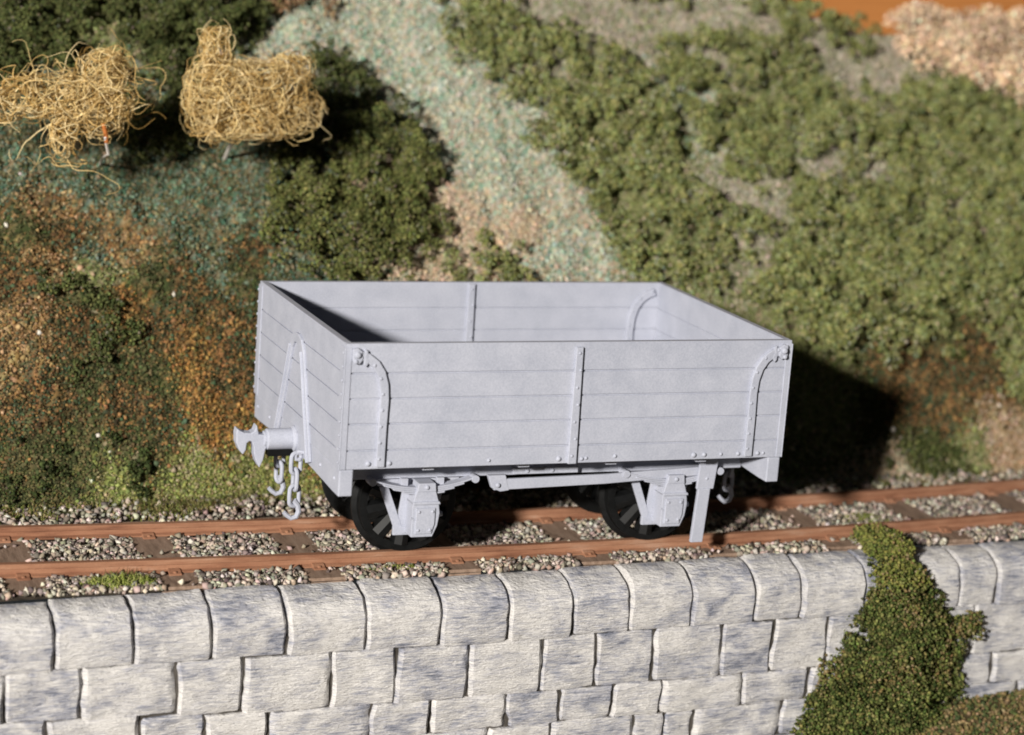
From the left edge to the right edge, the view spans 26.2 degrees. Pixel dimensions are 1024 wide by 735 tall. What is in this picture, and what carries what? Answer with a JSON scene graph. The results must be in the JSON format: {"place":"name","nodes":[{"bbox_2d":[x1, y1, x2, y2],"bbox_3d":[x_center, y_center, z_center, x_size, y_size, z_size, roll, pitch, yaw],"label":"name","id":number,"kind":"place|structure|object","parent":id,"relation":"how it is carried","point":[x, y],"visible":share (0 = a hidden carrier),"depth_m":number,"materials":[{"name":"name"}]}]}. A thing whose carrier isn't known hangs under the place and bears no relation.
{"place":"outdoors","nodes":[
{"label":"outdoors","id":0,"kind":"place"},
{"bbox_2d":[0,0,1023,514],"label":"embankment","id":1,"kind":"structure","parent":0,"point":[120,222],"depth_m":22.75,"materials":[{"name":"green plant"}]},
{"bbox_2d":[3,430,152,508],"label":"dark bush","id":2,"kind":"object","parent":1,"relation":"on","point":[11,489],"visible":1,"depth_m":20.04,"materials":[{"name":"plant"}]},
{"bbox_2d":[0,31,165,194],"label":"straw tuft","id":3,"kind":"object","parent":1,"relation":"on","point":[103,90],"visible":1,"depth_m":20.28,"materials":[{"name":"beige plant"}]},
{"bbox_2d":[33,266,145,387],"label":"green bush","id":4,"kind":"object","parent":1,"relation":"on","point":[54,290],"visible":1,"depth_m":20.51,"materials":[{"name":"green plant"}]},
{"bbox_2d":[0,0,280,92],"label":"dark bush","id":5,"kind":"object","parent":1,"relation":"on","point":[234,15],"visible":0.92,"depth_m":22.19,"materials":[{"name":"green plant"}]},
{"bbox_2d":[112,25,208,168],"bbox_3d":[-3.519,-2.739,22.150,1.129,1.343,1.343,-1,13,-22],"label":"dark bush","id":6,"kind":"object","parent":1,"relation":"on","point":[160,122],"visible":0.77,"depth_m":21.93,"materials":[{"name":"green plant"}]},
{"bbox_2d":[179,17,331,159],"bbox_3d":[-2.658,-2.568,21.169,1.536,1.586,1.453,12,15,32],"label":"straw tuft","id":7,"kind":"object","parent":1,"relation":"on","point":[242,101],"visible":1,"depth_m":20.87,"materials":[{"name":"plant"}]},
{"bbox_2d":[266,0,337,19],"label":"brown bush","id":8,"kind":"object","parent":1,"relation":"on","point":[276,4],"visible":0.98,"depth_m":23.32,"materials":[{"name":"plant"}]},
{"bbox_2d":[300,37,410,166],"bbox_3d":[-1.679,-2.750,22.722,1.296,1.209,1.055,10,14,24],"label":"dark bush","id":9,"kind":"object","parent":1,"relation":"on","point":[332,67],"visible":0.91,"depth_m":22.81,"materials":[{"name":"green plant"}]},
{"bbox_2d":[259,101,454,280],"bbox_3d":[-1.584,-1.754,22.119,2.098,1.762,1.782,-1,13,-22],"label":"green bush","id":10,"kind":"object","parent":1,"relation":"on","point":[377,225],"visible":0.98,"depth_m":22.00,"materials":[{"name":"green plant"}]},
{"bbox_2d":[440,227,537,280],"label":"green bush","id":11,"kind":"object","parent":1,"relation":"on","point":[483,261],"visible":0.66,"depth_m":22.25,"materials":[{"name":"green plant"}]},
{"bbox_2d":[0,424,1014,522],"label":"verge grass","id":12,"kind":"structure","parent":1,"relation":"on","point":[181,505],"depth_m":20.16,"materials":[{"name":"green plant"}]},
{"bbox_2d":[431,0,591,104],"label":"green bush","id":13,"kind":"object","parent":1,"relation":"on","point":[483,19],"visible":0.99,"depth_m":23.90,"materials":[{"name":"green plant"}]},
{"bbox_2d":[0,0,1023,507],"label":"ground cover","id":14,"kind":"object","parent":1,"relation":"on","point":[182,366],"visible":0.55,"depth_m":22.80,"materials":[{"name":"green plant"}]},
{"bbox_2d":[0,467,1023,601],"bbox_3d":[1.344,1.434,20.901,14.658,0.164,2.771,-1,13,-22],"label":"ballast","id":15,"kind":"structure","parent":1,"relation":"on","point":[977,503],"depth_m":19.89,"materials":[{"name":"grey gravel"}]},
{"bbox_2d":[80,568,163,589],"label":"grass tuft","id":16,"kind":"object","parent":15,"relation":"on","point":[125,579],"visible":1,"depth_m":17.84,"materials":[{"name":"green plant"}]},
{"bbox_2d":[364,563,423,570],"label":"grass tuft","id":17,"kind":"object","parent":15,"relation":"on","point":[412,565],"visible":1,"depth_m":18.81,"materials":[{"name":"green plant"}]},
{"bbox_2d":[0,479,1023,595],"bbox_3d":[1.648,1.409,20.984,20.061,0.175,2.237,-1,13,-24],"label":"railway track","id":18,"kind":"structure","parent":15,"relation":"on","point":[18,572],"depth_m":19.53,"materials":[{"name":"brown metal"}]},
{"bbox_2d":[233,281,793,550],"bbox_3d":[-0.002,0.488,19.648,5.060,2.048,2.781,-1,13,-22],"label":"goods wagon","id":19,"kind":"object","parent":18,"relation":"on","point":[644,405],"visible":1,"depth_m":18.76,"materials":[{"name":"grey paint"}]},
{"bbox_2d":[843,511,887,523],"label":"grass tuft","id":20,"kind":"object","parent":15,"relation":"on","point":[867,515],"visible":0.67,"depth_m":21.40,"materials":[{"name":"green plant"}]},
{"bbox_2d":[519,34,683,198],"bbox_3d":[0.995,-2.725,23.825,1.975,1.680,1.271,-6,16,-38],"label":"green bush","id":21,"kind":"object","parent":1,"relation":"on","point":[586,101],"visible":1,"depth_m":23.79,"materials":[{"name":"green plant"}]},
{"bbox_2d":[577,138,739,299],"bbox_3d":[1.599,-1.591,23.363,1.748,1.545,1.480,-1,13,-22],"label":"green bush","id":22,"kind":"object","parent":1,"relation":"on","point":[696,265],"visible":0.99,"depth_m":23.32,"materials":[{"name":"green plant"}]},
{"bbox_2d":[648,0,689,14],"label":"green bush","id":23,"kind":"object","parent":1,"relation":"on","point":[686,4],"visible":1,"depth_m":25.21,"materials":[{"name":"green plant"}]},
{"bbox_2d":[653,20,850,183],"bbox_3d":[2.711,-2.984,24.688,2.491,1.660,1.714,-1,13,-22],"label":"green bush","id":24,"kind":"object","parent":1,"relation":"on","point":[693,72],"visible":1,"depth_m":24.61,"materials":[{"name":"green plant"}]},
{"bbox_2d":[737,0,882,63],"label":"green bush","id":25,"kind":"object","parent":1,"relation":"on","point":[831,19],"visible":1,"depth_m":25.70,"materials":[{"name":"green plant"}]},
{"bbox_2d":[707,166,988,370],"bbox_3d":[3.656,-1.114,23.880,3.478,1.987,1.814,-1,13,-22],"label":"green bush","id":26,"kind":"object","parent":1,"relation":"on","point":[901,211],"visible":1,"depth_m":23.85,"materials":[{"name":"green plant"}]},
{"bbox_2d":[819,71,1023,225],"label":"green bush","id":27,"kind":"object","parent":1,"relation":"on","point":[955,147],"visible":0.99,"depth_m":25.27,"materials":[{"name":"green plant"}]},
{"bbox_2d":[883,424,972,479],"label":"green bush","id":28,"kind":"object","parent":1,"relation":"on","point":[931,462],"visible":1,"depth_m":23.31,"materials":[{"name":"green plant"}]},
{"bbox_2d":[882,0,1023,108],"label":"tan bush","id":29,"kind":"object","parent":1,"relation":"on","point":[987,46],"visible":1,"depth_m":26.17,"materials":[{"name":"beige plant"}]},
{"bbox_2d":[946,180,1023,404],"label":"green bush","id":30,"kind":"object","parent":1,"relation":"on","point":[998,219],"visible":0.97,"depth_m":24.50,"materials":[{"name":"green plant"}]},
{"bbox_2d":[783,0,1023,35],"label":"backdrop","id":31,"kind":"structure","parent":0,"point":[875,11],"depth_m":31.00,"materials":[{"name":"orange"}]},
{"bbox_2d":[922,690,1023,734],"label":"foreground earth","id":32,"kind":"structure","parent":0,"point":[951,731],"depth_m":20.54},
{"bbox_2d":[0,541,1023,734],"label":"stone wall","id":33,"kind":"structure","parent":32,"relation":"on","point":[741,645],"depth_m":18.73,"materials":[{"name":"grey stone"}]},
{"bbox_2d":[786,522,985,734],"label":"creeper","id":34,"kind":"object","parent":33,"relation":"hanging from","point":[914,652],"visible":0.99,"depth_m":20.13,"materials":[{"name":"green plant"}]},
{"bbox_2d":[908,688,1023,734],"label":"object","id":35,"kind":"object","parent":32,"relation":"on","point":[968,703],"depth_m":20.55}
]}

